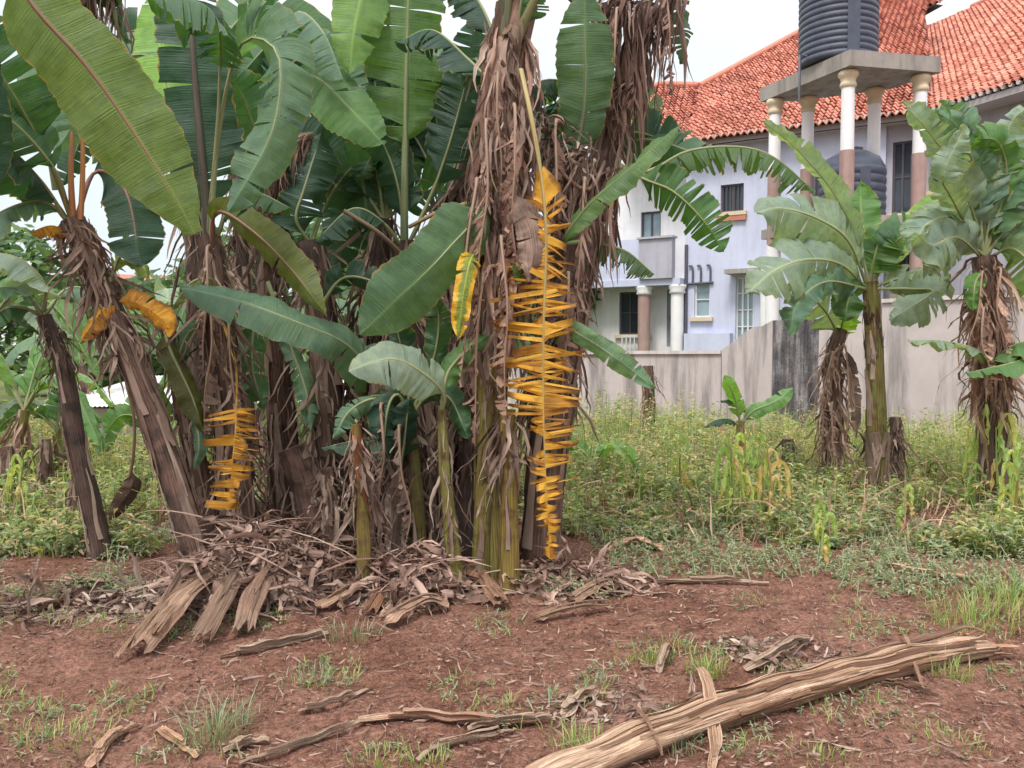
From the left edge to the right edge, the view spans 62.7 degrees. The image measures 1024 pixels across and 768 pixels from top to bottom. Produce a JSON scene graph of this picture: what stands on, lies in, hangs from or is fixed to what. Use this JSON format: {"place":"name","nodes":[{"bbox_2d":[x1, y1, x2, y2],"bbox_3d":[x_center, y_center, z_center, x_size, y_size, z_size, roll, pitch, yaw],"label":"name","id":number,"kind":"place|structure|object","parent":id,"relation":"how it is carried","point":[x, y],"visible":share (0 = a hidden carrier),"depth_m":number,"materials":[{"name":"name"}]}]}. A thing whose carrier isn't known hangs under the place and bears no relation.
{"place":"outdoors","nodes":[
{"label":"outdoors","id":0,"kind":"place"},
{"bbox_2d":[0,0,978,296],"label":"sky","id":1,"kind":"structure","parent":0,"point":[725,32],"materials":[{"name":"white"}]},
{"bbox_2d":[0,367,1023,767],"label":"ground","id":2,"kind":"structure","parent":0,"point":[82,677],"depth_m":3.91,"materials":[{"name":"red soil"}]},
{"bbox_2d":[0,445,27,507],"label":"banana stump","id":3,"kind":"object","parent":2,"relation":"on","point":[6,455],"visible":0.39,"depth_m":7.79,"materials":[{"name":"brown plant"}]},
{"bbox_2d":[4,450,34,521],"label":"maize stalk","id":4,"kind":"object","parent":2,"relation":"on","point":[11,472],"visible":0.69,"depth_m":7.04,"materials":[{"name":"green plant"}]},
{"bbox_2d":[0,222,79,358],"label":"tree","id":5,"kind":"object","parent":2,"relation":"on","point":[34,257],"visible":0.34,"depth_m":20.55,"materials":[{"name":"green plant"}]},
{"bbox_2d":[0,271,84,392],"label":"tree","id":6,"kind":"object","parent":2,"relation":"on","point":[19,364],"visible":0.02,"depth_m":25.33,"materials":[{"name":"green plant"}]},
{"bbox_2d":[22,438,67,512],"bbox_3d":[-4.258,0.877,7.649,0.480,0.760,0.464,0,2,0],"label":"banana stump","id":7,"kind":"object","parent":2,"relation":"on","point":[45,451],"visible":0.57,"depth_m":7.59,"materials":[{"name":"brown plant"}]},
{"bbox_2d":[0,278,102,447],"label":"banana plant","id":8,"kind":"object","parent":2,"relation":"on","point":[30,317],"visible":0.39,"depth_m":9.49,"materials":[{"name":"green plant"}]},
{"bbox_2d":[0,389,104,492],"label":"banana plant","id":9,"kind":"object","parent":2,"relation":"on","point":[48,411],"visible":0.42,"depth_m":8.55,"materials":[{"name":"green plant"}]},
{"bbox_2d":[0,253,115,560],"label":"banana plant","id":10,"kind":"object","parent":2,"relation":"on","point":[27,281],"visible":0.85,"depth_m":5.87,"materials":[{"name":"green plant"}]},
{"bbox_2d":[0,330,116,496],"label":"banana plant","id":11,"kind":"object","parent":2,"relation":"on","point":[21,433],"visible":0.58,"depth_m":8.21,"materials":[{"name":"green plant"}]},
{"bbox_2d":[0,557,146,633],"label":"dead leaf heap","id":12,"kind":"object","parent":2,"relation":"on","point":[21,607],"visible":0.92,"depth_m":4.74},
{"bbox_2d":[15,710,131,767],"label":"grass patch","id":13,"kind":"object","parent":2,"relation":"on","point":[110,719],"visible":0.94,"depth_m":3.21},
{"bbox_2d":[5,302,160,394],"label":"banana plant","id":14,"kind":"object","parent":2,"relation":"on","point":[19,348],"visible":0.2,"depth_m":12.93,"materials":[{"name":"green plant"}]},
{"bbox_2d":[0,0,201,236],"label":"banana plant","id":15,"kind":"object","parent":2,"relation":"on","point":[107,95],"visible":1,"depth_m":4.33,"materials":[{"name":"green plant"}]},
{"bbox_2d":[20,268,185,390],"bbox_3d":[-10.092,-1.296,22.091,4.829,3.817,4.627,-2,3,-32],"label":"tree","id":16,"kind":"object","parent":2,"relation":"on","point":[158,367],"visible":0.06,"depth_m":21.18,"materials":[{"name":"green plant"}]},
{"bbox_2d":[0,15,213,570],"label":"banana plant","id":17,"kind":"object","parent":2,"relation":"on","point":[37,112],"visible":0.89,"depth_m":4.91,"materials":[{"name":"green plant"}]},
{"bbox_2d":[108,381,141,530],"bbox_3d":[-2.939,0.602,6.312,0.294,1.263,0.118,0,3,10],"label":"banana blossom","id":18,"kind":"object","parent":17,"relation":"hanging from","point":[127,496],"visible":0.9,"depth_m":6.30,"materials":[{"name":"brown plant"}]},
{"bbox_2d":[84,722,139,767],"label":"dry leaf strip","id":19,"kind":"object","parent":2,"relation":"on","point":[100,747],"visible":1,"depth_m":3.16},
{"bbox_2d":[36,545,199,624],"bbox_3d":[-2.116,1.130,4.960,1.421,0.418,0.868,0,2,0],"label":"dead leaf heap","id":20,"kind":"object","parent":2,"relation":"on","point":[120,593],"visible":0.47,"depth_m":4.91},
{"bbox_2d":[94,397,177,478],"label":"banana plant","id":21,"kind":"object","parent":2,"relation":"on","point":[112,420],"visible":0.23,"depth_m":9.49,"materials":[{"name":"green plant"}]},
{"bbox_2d":[123,278,235,386],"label":"banana plant","id":22,"kind":"object","parent":2,"relation":"on","point":[160,288],"visible":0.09,"depth_m":14.28,"materials":[{"name":"green plant"}]},
{"bbox_2d":[146,306,219,535],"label":"banana plant","id":23,"kind":"object","parent":2,"relation":"on","point":[187,401],"visible":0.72,"depth_m":5.40,"materials":[{"name":"green plant"}]},
{"bbox_2d":[36,375,345,450],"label":"shed","id":24,"kind":"structure","parent":2,"relation":"on","point":[97,403],"depth_m":12.57,"materials":[{"name":"white paint"}]},
{"bbox_2d":[56,0,339,414],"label":"banana plant","id":25,"kind":"object","parent":2,"relation":"on","point":[232,13],"visible":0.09,"depth_m":7.72,"materials":[{"name":"green plant"}]},
{"bbox_2d":[53,28,369,463],"bbox_3d":[-2.454,-0.890,7.601,2.787,4.271,1.260,0,2,5],"label":"banana plant","id":26,"kind":"object","parent":2,"relation":"on","point":[241,256],"visible":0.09,"depth_m":7.24,"materials":[{"name":"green plant"}]},
{"bbox_2d":[165,678,267,751],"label":"grass tuft","id":27,"kind":"object","parent":2,"relation":"on","point":[218,724],"visible":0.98,"depth_m":3.26,"materials":[{"name":"green plant"}]},
{"bbox_2d":[84,457,356,630],"bbox_3d":[-1.540,0.865,5.095,1.866,0.877,1.397,0,2,0],"label":"dead leaf heap","id":28,"kind":"object","parent":2,"relation":"on","point":[236,546],"visible":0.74,"depth_m":4.89,"materials":[{"name":"plant"}]},
{"bbox_2d":[114,563,216,656],"bbox_3d":[-1.737,1.156,4.782,0.226,0.186,1.697,0,3,7],"label":"dry sheath","id":29,"kind":"object","parent":28,"relation":"on","point":[149,633],"visible":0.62,"depth_m":4.31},
{"bbox_2d":[151,497,261,620],"bbox_3d":[-1.843,1.022,5.161,0.147,0.312,1.995,0,2,0],"label":"dry sheath","id":30,"kind":"object","parent":29,"relation":"on","point":[176,581],"visible":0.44,"depth_m":4.66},
{"bbox_2d":[188,517,273,642],"bbox_3d":[-1.601,1.090,4.991,0.119,0.270,1.910,0,2,-4],"label":"dry sheath","id":31,"kind":"object","parent":28,"relation":"on","point":[218,605],"visible":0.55,"depth_m":4.43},
{"bbox_2d":[231,538,293,631],"bbox_3d":[-1.420,1.129,4.855,0.158,0.272,1.220,0,2,-3],"label":"dry sheath","id":32,"kind":"object","parent":28,"relation":"on","point":[252,597],"visible":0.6,"depth_m":4.54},
{"bbox_2d":[132,0,326,541],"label":"banana plant","id":33,"kind":"object","parent":2,"relation":"on","point":[186,70],"visible":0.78,"depth_m":5.27,"materials":[{"name":"green plant"}]},
{"bbox_2d":[219,628,328,656],"bbox_3d":[-1.160,1.276,4.174,0.575,0.052,0.072,-2,3,-38],"label":"dry leaf strip","id":34,"kind":"object","parent":2,"relation":"on","point":[283,641],"visible":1,"depth_m":4.16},
{"bbox_2d":[179,132,384,548],"bbox_3d":[-1.310,-0.221,5.687,1.291,3.126,1.504,0,2,0],"label":"banana plant","id":35,"kind":"object","parent":2,"relation":"on","point":[323,339],"visible":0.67,"depth_m":5.87,"materials":[{"name":"green plant"}]},
{"bbox_2d":[221,214,356,371],"bbox_3d":[-6.259,-2.103,22.823,5.698,5.286,3.820,0,2,0],"label":"tree","id":36,"kind":"object","parent":2,"relation":"on","point":[298,237],"visible":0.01,"depth_m":22.14,"materials":[{"name":"green plant"}]},
{"bbox_2d":[278,442,321,534],"bbox_3d":[-1.355,0.866,5.739,0.490,0.950,0.343,0,2,0],"label":"stump","id":37,"kind":"object","parent":2,"relation":"on","point":[299,466],"visible":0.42,"depth_m":5.63,"materials":[{"name":"brown plant"}]},
{"bbox_2d":[239,718,373,763],"bbox_3d":[-0.755,1.333,3.174,0.546,0.045,0.057,-2,3,-39],"label":"dry leaf strip","id":38,"kind":"object","parent":2,"relation":"on","point":[312,739],"visible":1,"depth_m":3.15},
{"bbox_2d":[228,11,386,535],"bbox_3d":[-1.447,-0.625,6.110,1.228,3.882,1.073,0,2,0],"label":"banana plant","id":39,"kind":"object","parent":2,"relation":"on","point":[338,119],"visible":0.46,"depth_m":5.86,"materials":[{"name":"green plant"}]},
{"bbox_2d":[246,502,375,587],"bbox_3d":[-1.331,1.021,5.589,1.268,0.555,1.318,-2,3,-39],"label":"dead leaf heap","id":40,"kind":"object","parent":2,"relation":"on","point":[298,527],"visible":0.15,"depth_m":5.51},
{"bbox_2d":[304,467,355,571],"bbox_3d":[-1.178,0.948,5.519,0.418,0.797,0.343,2,3,36],"label":"stump","id":41,"kind":"object","parent":2,"relation":"on","point":[327,483],"visible":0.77,"depth_m":5.49,"materials":[{"name":"brown plant"}]},
{"bbox_2d":[298,688,369,711],"bbox_3d":[-0.734,1.314,3.526,0.338,0.039,0.055,-2,3,-41],"label":"dry leaf strip","id":42,"kind":"object","parent":2,"relation":"on","point":[342,695],"visible":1,"depth_m":3.50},
{"bbox_2d":[328,423,392,585],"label":"banana plant","id":43,"kind":"object","parent":2,"relation":"on","point":[359,473],"visible":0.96,"depth_m":5.01,"materials":[{"name":"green plant"}]},
{"bbox_2d":[322,382,443,574],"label":"banana plant","id":44,"kind":"object","parent":2,"relation":"on","point":[393,486],"visible":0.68,"depth_m":5.39,"materials":[{"name":"brown plant"}]},
{"bbox_2d":[235,32,551,376],"bbox_3d":[-1.133,-1.054,7.687,3.197,4.592,1.422,0,2,0],"label":"banana plant","id":45,"kind":"object","parent":2,"relation":"on","point":[255,65],"visible":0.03,"depth_m":7.31,"materials":[{"name":"green plant"}]},
{"bbox_2d":[321,140,470,550],"bbox_3d":[-0.886,-0.324,6.352,1.390,3.276,0.838,0,2,0],"label":"banana plant","id":46,"kind":"object","parent":2,"relation":"on","point":[378,250],"visible":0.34,"depth_m":6.24,"materials":[{"name":"green plant"}]},
{"bbox_2d":[314,0,485,544],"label":"banana plant","id":47,"kind":"object","parent":2,"relation":"on","point":[378,52],"visible":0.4,"depth_m":5.91,"materials":[{"name":"green plant"}]},
{"bbox_2d":[333,299,471,555],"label":"banana plant","id":48,"kind":"object","parent":2,"relation":"on","point":[437,336],"visible":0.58,"depth_m":5.24,"materials":[{"name":"green plant"}]},
{"bbox_2d":[378,593,448,623],"bbox_3d":[-0.539,1.218,4.624,0.440,0.107,0.108,-2,3,-42],"label":"dry sheath","id":49,"kind":"object","parent":2,"relation":"on","point":[397,613],"visible":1,"depth_m":4.57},
{"bbox_2d":[348,334,488,589],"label":"banana plant","id":50,"kind":"object","parent":2,"relation":"on","point":[413,376],"visible":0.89,"depth_m":5.00,"materials":[{"name":"green plant"}]},
{"bbox_2d":[311,523,529,623],"bbox_3d":[-0.600,1.045,5.056,1.490,0.520,1.080,0,2,0],"label":"dead leaf heap","id":51,"kind":"object","parent":2,"relation":"on","point":[406,575],"visible":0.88,"depth_m":4.93,"materials":[{"name":"plant"}]},
{"bbox_2d":[358,707,539,724],"bbox_3d":[-0.252,1.319,3.345,0.729,0.049,0.104,0,2,3],"label":"dry leaf strip","id":52,"kind":"object","parent":2,"relation":"on","point":[463,716],"visible":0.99,"depth_m":3.35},
{"bbox_2d":[416,725,516,760],"bbox_3d":[-0.175,1.331,3.154,0.430,0.035,0.064,-2,3,-35],"label":"dry leaf strip","id":53,"kind":"object","parent":2,"relation":"on","point":[465,739],"visible":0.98,"depth_m":3.16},
{"bbox_2d":[419,307,524,562],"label":"banana plant","id":54,"kind":"object","parent":2,"relation":"on","point":[461,449],"visible":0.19,"depth_m":5.62,"materials":[{"name":"green plant"}]},
{"bbox_2d":[358,0,586,583],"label":"banana plant","id":55,"kind":"object","parent":2,"relation":"on","point":[485,237],"visible":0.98,"depth_m":5.00,"materials":[{"name":"brown plant"}]},
{"bbox_2d":[329,80,618,419],"bbox_3d":[-0.478,-0.918,7.827,2.930,4.312,1.083,0,3,8],"label":"banana plant","id":56,"kind":"object","parent":2,"relation":"on","point":[418,147],"visible":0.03,"depth_m":7.63,"materials":[{"name":"green plant"}]},
{"bbox_2d":[453,380,501,587],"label":"banana plant","id":57,"kind":"object","parent":2,"relation":"on","point":[481,531],"visible":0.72,"depth_m":5.19,"materials":[{"name":"green plant"}]},
{"bbox_2d":[414,58,553,470],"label":"banana plant","id":58,"kind":"object","parent":2,"relation":"on","point":[455,192],"visible":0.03,"depth_m":6.22,"materials":[{"name":"green plant"}]},
{"bbox_2d":[454,409,536,594],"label":"banana plant","id":59,"kind":"object","parent":2,"relation":"on","point":[504,460],"visible":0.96,"depth_m":5.08,"materials":[{"name":"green plant"}]},
{"bbox_2d":[478,571,512,606],"bbox_3d":[-0.121,1.202,4.981,0.118,0.120,0.482,-1,3,-19],"label":"dry sheath","id":60,"kind":"object","parent":2,"relation":"on","point":[495,594],"visible":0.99,"depth_m":4.89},
{"bbox_2d":[467,712,555,730],"bbox_3d":[-0.001,1.325,3.319,0.360,0.038,0.058,-1,3,-15],"label":"dry leaf strip","id":61,"kind":"object","parent":2,"relation":"on","point":[498,719],"visible":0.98,"depth_m":3.33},
{"bbox_2d":[0,382,1023,559],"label":"tall weeds","id":62,"kind":"object","parent":2,"relation":"on","point":[121,459],"visible":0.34,"depth_m":7.93,"materials":[{"name":"green plant"}]},
{"bbox_2d":[0,388,1023,765],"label":"grass","id":63,"kind":"structure","parent":2,"relation":"on","point":[640,490],"depth_m":7.01,"materials":[{"name":"plant"}]},
{"bbox_2d":[0,399,1023,763],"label":"weeds","id":64,"kind":"object","parent":2,"relation":"on","point":[942,549],"visible":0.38,"depth_m":5.97,"materials":[{"name":"green plant"}]},
{"bbox_2d":[0,519,1023,767],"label":"leaf litter","id":65,"kind":"object","parent":2,"relation":"on","point":[650,665],"visible":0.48,"depth_m":3.66,"materials":[{"name":"soil"}]},
{"bbox_2d":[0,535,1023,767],"bbox_3d":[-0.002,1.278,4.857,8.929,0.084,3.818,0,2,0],"label":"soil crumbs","id":66,"kind":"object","parent":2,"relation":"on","point":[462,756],"visible":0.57,"depth_m":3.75,"materials":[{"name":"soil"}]},
{"bbox_2d":[463,533,678,609],"bbox_3d":[0.355,1.103,5.279,1.421,0.411,1.073,0,2,0],"label":"dead leaf heap","id":67,"kind":"object","parent":2,"relation":"on","point":[625,578],"visible":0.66,"depth_m":5.17,"materials":[{"name":"plant"}]},
{"bbox_2d":[533,599,612,620],"bbox_3d":[0.343,1.242,4.658,0.508,0.078,0.064,-1,3,-24],"label":"dry sheath","id":68,"kind":"object","parent":2,"relation":"on","point":[545,614],"visible":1,"depth_m":4.64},
{"bbox_2d":[537,718,608,751],"bbox_3d":[0.269,1.320,3.123,0.370,0.103,0.366,0,2,0],"label":"grass patch","id":69,"kind":"object","parent":2,"relation":"on","point":[573,735],"visible":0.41,"depth_m":3.18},
{"bbox_2d":[560,685,607,715],"bbox_3d":[0.289,1.313,3.509,0.088,0.045,0.303,2,3,41],"label":"dry leaf strip","id":70,"kind":"object","parent":2,"relation":"on","point":[571,708],"visible":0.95,"depth_m":3.51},
{"bbox_2d":[565,577,614,601],"bbox_3d":[0.477,1.214,5.021,0.086,0.076,0.501,2,3,37],"label":"dry sheath","id":71,"kind":"object","parent":2,"relation":"on","point":[583,592],"visible":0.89,"depth_m":4.94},
{"bbox_2d":[564,437,639,493],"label":"banana plant","id":72,"kind":"object","parent":2,"relation":"on","point":[617,446],"visible":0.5,"depth_m":8.70,"materials":[{"name":"green plant"}]},
{"bbox_2d":[512,85,711,550],"bbox_3d":[0.622,-0.511,6.375,1.626,3.672,0.948,0,2,0],"label":"banana plant","id":73,"kind":"object","parent":2,"relation":"on","point":[655,129],"visible":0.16,"depth_m":6.19,"materials":[{"name":"brown plant"}]},
{"bbox_2d":[522,671,702,728],"bbox_3d":[0.473,1.303,3.446,0.946,0.196,0.531,0,2,0],"label":"dead leaf heap","id":74,"kind":"object","parent":2,"relation":"on","point":[593,713],"visible":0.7,"depth_m":3.42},
{"bbox_2d":[638,366,665,440],"bbox_3d":[2.225,0.350,13.515,0.470,1.292,0.553,0,2,0],"label":"banana stump","id":75,"kind":"object","parent":2,"relation":"on","point":[646,394],"visible":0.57,"depth_m":13.44,"materials":[{"name":"brown plant"}]},
{"bbox_2d":[512,0,815,563],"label":"banana plant","id":76,"kind":"object","parent":2,"relation":"on","point":[591,80],"visible":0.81,"depth_m":5.53,"materials":[{"name":"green plant"}]},
{"bbox_2d":[674,646,734,681],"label":"grass tuft","id":77,"kind":"object","parent":2,"relation":"on","point":[707,667],"visible":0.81,"depth_m":3.85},
{"bbox_2d":[654,575,769,583],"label":"dry leaf strip","id":78,"kind":"object","parent":2,"relation":"on","point":[715,578],"visible":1,"depth_m":5.37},
{"bbox_2d":[713,445,744,522],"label":"maize stalk","id":79,"kind":"object","parent":2,"relation":"on","point":[727,486],"visible":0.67,"depth_m":6.97,"materials":[{"name":"green plant"}]},
{"bbox_2d":[716,438,754,528],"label":"maize stalk","id":80,"kind":"object","parent":2,"relation":"on","point":[728,466],"visible":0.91,"depth_m":6.91,"materials":[{"name":"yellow plant"}]},
{"bbox_2d":[703,375,792,464],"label":"banana plant","id":81,"kind":"object","parent":2,"relation":"on","point":[775,402],"visible":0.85,"depth_m":10.08,"materials":[{"name":"green plant"}]},
{"bbox_2d":[745,441,781,524],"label":"maize stalk","id":82,"kind":"object","parent":2,"relation":"on","point":[761,482],"visible":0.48,"depth_m":7.16,"materials":[{"name":"green plant"}]},
{"bbox_2d":[507,293,1023,441],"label":"boundary wall","id":83,"kind":"structure","parent":2,"relation":"on","point":[767,361],"depth_m":15.50,"materials":[{"name":"concrete"}]},
{"bbox_2d":[746,433,790,528],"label":"maize stalk","id":84,"kind":"object","parent":2,"relation":"on","point":[775,464],"visible":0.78,"depth_m":6.97,"materials":[{"name":"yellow plant"}]},
{"bbox_2d":[525,625,1019,767],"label":"fallen log","id":85,"kind":"object","parent":2,"relation":"on","point":[624,744],"visible":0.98,"depth_m":3.43,"materials":[{"name":"wood"}]},
{"bbox_2d":[695,666,722,767],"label":"dry leaf strip","id":86,"kind":"object","parent":85,"relation":"on","point":[715,740],"visible":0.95,"depth_m":3.17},
{"bbox_2d":[743,634,815,670],"bbox_3d":[1.301,1.258,4.006,0.601,0.090,0.078,-2,3,-41],"label":"dry leaf strip","id":87,"kind":"object","parent":2,"relation":"on","point":[790,642],"visible":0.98,"depth_m":3.93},
{"bbox_2d":[710,620,864,672],"bbox_3d":[1.337,1.227,3.985,0.812,0.297,0.489,1,3,12],"label":"dead leaf heap","id":88,"kind":"object","parent":2,"relation":"on","point":[752,641],"visible":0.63,"depth_m":4.03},
{"bbox_2d":[585,0,1023,350],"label":"house","id":89,"kind":"structure","parent":2,"relation":"on","point":[690,294],"depth_m":28.33,"materials":[{"name":"white paint"}]},
{"bbox_2d":[614,292,651,337],"bbox_3d":[4.399,-2.490,30.306,1.414,1.658,0.320,2,3,32],"label":"window","id":90,"kind":"structure","parent":89,"relation":"in","point":[628,300],"depth_m":30.49,"materials":[{"name":"grey glass"}]},
{"bbox_2d":[642,211,660,236],"bbox_3d":[5.059,-5.662,30.362,0.765,1.086,0.090,2,3,32],"label":"window","id":91,"kind":"structure","parent":89,"relation":"in","point":[651,221],"depth_m":30.34,"materials":[{"name":"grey glass"}]},
{"bbox_2d":[689,284,712,320],"bbox_3d":[6.432,-2.773,28.429,0.790,1.295,0.320,2,3,32],"label":"window","id":92,"kind":"structure","parent":89,"relation":"in","point":[702,291],"depth_m":28.52,"materials":[{"name":"white glass"}]},
{"bbox_2d":[719,183,746,215],"bbox_3d":[7.269,-6.071,27.761,1.012,1.038,0.320,2,3,32],"label":"window","id":93,"kind":"structure","parent":89,"relation":"in","point":[732,199],"depth_m":27.81,"materials":[{"name":"grey glass"}]},
{"bbox_2d":[736,277,753,338],"bbox_3d":[7.718,-2.426,27.774,0.603,2.192,0.090,2,3,32],"label":"glazed door","id":94,"kind":"structure","parent":89,"relation":"in","point":[744,301],"depth_m":27.79,"materials":[{"name":"white glass"}]},
{"bbox_2d":[887,141,911,214],"bbox_3d":[11.677,-6.114,25.174,0.778,2.271,0.320,2,3,32],"label":"window","id":95,"kind":"structure","parent":89,"relation":"in","point":[902,151],"depth_m":25.27,"materials":[{"name":"grey glass"}]},
{"bbox_2d":[813,502,837,563],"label":"maize stalk","id":96,"kind":"object","parent":2,"relation":"on","point":[820,525],"visible":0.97,"depth_m":5.90,"materials":[{"name":"green plant"}]},
{"bbox_2d":[787,283,864,492],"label":"banana plant","id":97,"kind":"object","parent":2,"relation":"on","point":[832,415],"visible":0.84,"depth_m":8.30,"materials":[{"name":"brown plant"}]},
{"bbox_2d":[744,120,954,508],"bbox_3d":[3.155,-0.561,7.786,2.540,3.612,1.103,0,3,-9],"label":"banana plant","id":98,"kind":"object","parent":2,"relation":"on","point":[823,240],"visible":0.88,"depth_m":7.69,"materials":[{"name":"green plant"}]},
{"bbox_2d":[760,49,940,323],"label":"water tower","id":99,"kind":"structure","parent":2,"relation":"on","point":[848,75],"depth_m":20.14,"materials":[{"name":"white paint"}]},
{"bbox_2d":[798,0,879,101],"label":"water tank","id":100,"kind":"object","parent":99,"relation":"on","point":[827,29],"visible":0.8,"depth_m":19.91,"materials":[{"name":"black plastic"}]},
{"bbox_2d":[818,146,886,214],"bbox_3d":[8.510,-4.513,21.074,1.597,2.770,1.597,1,3,26],"label":"water tank","id":101,"kind":"object","parent":99,"relation":"on","point":[870,170],"visible":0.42,"depth_m":20.37,"materials":[{"name":"black plastic"}]},
{"bbox_2d":[887,416,925,500],"bbox_3d":[3.775,0.765,8.235,0.445,0.892,0.443,0,3,9],"label":"banana stump","id":102,"kind":"object","parent":2,"relation":"on","point":[895,424],"visible":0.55,"depth_m":8.18,"materials":[{"name":"brown plant"}]},
{"bbox_2d":[899,99,1023,515],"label":"banana plant","id":103,"kind":"object","parent":2,"relation":"on","point":[977,208],"visible":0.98,"depth_m":7.03,"materials":[{"name":"green plant"}]},
{"bbox_2d":[915,583,1023,637],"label":"grass patch","id":104,"kind":"object","parent":2,"relation":"on","point":[972,613],"visible":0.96,"depth_m":4.61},
{"bbox_2d":[962,416,978,506],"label":"maize stalk","id":105,"kind":"object","parent":2,"relation":"on","point":[972,455],"visible":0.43,"depth_m":7.64,"materials":[{"name":"green plant"}]},
{"bbox_2d":[962,404,990,515],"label":"maize stalk","id":106,"kind":"object","parent":2,"relation":"on","point":[986,432],"visible":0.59,"depth_m":7.27,"materials":[{"name":"green plant"}]},
{"bbox_2d":[954,565,1023,615],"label":"grass patch","id":107,"kind":"object","parent":2,"relation":"on","point":[1002,590],"visible":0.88,"depth_m":4.89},
{"bbox_2d":[989,413,1019,508],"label":"maize stalk","id":108,"kind":"object","parent":2,"relation":"on","point":[1003,452],"visible":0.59,"depth_m":7.11,"materials":[{"name":"green plant"}]},
{"bbox_2d":[995,440,1023,530],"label":"maize stalk","id":109,"kind":"object","parent":2,"relation":"on","point":[1014,496],"visible":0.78,"depth_m":6.56,"materials":[{"name":"green plant"}]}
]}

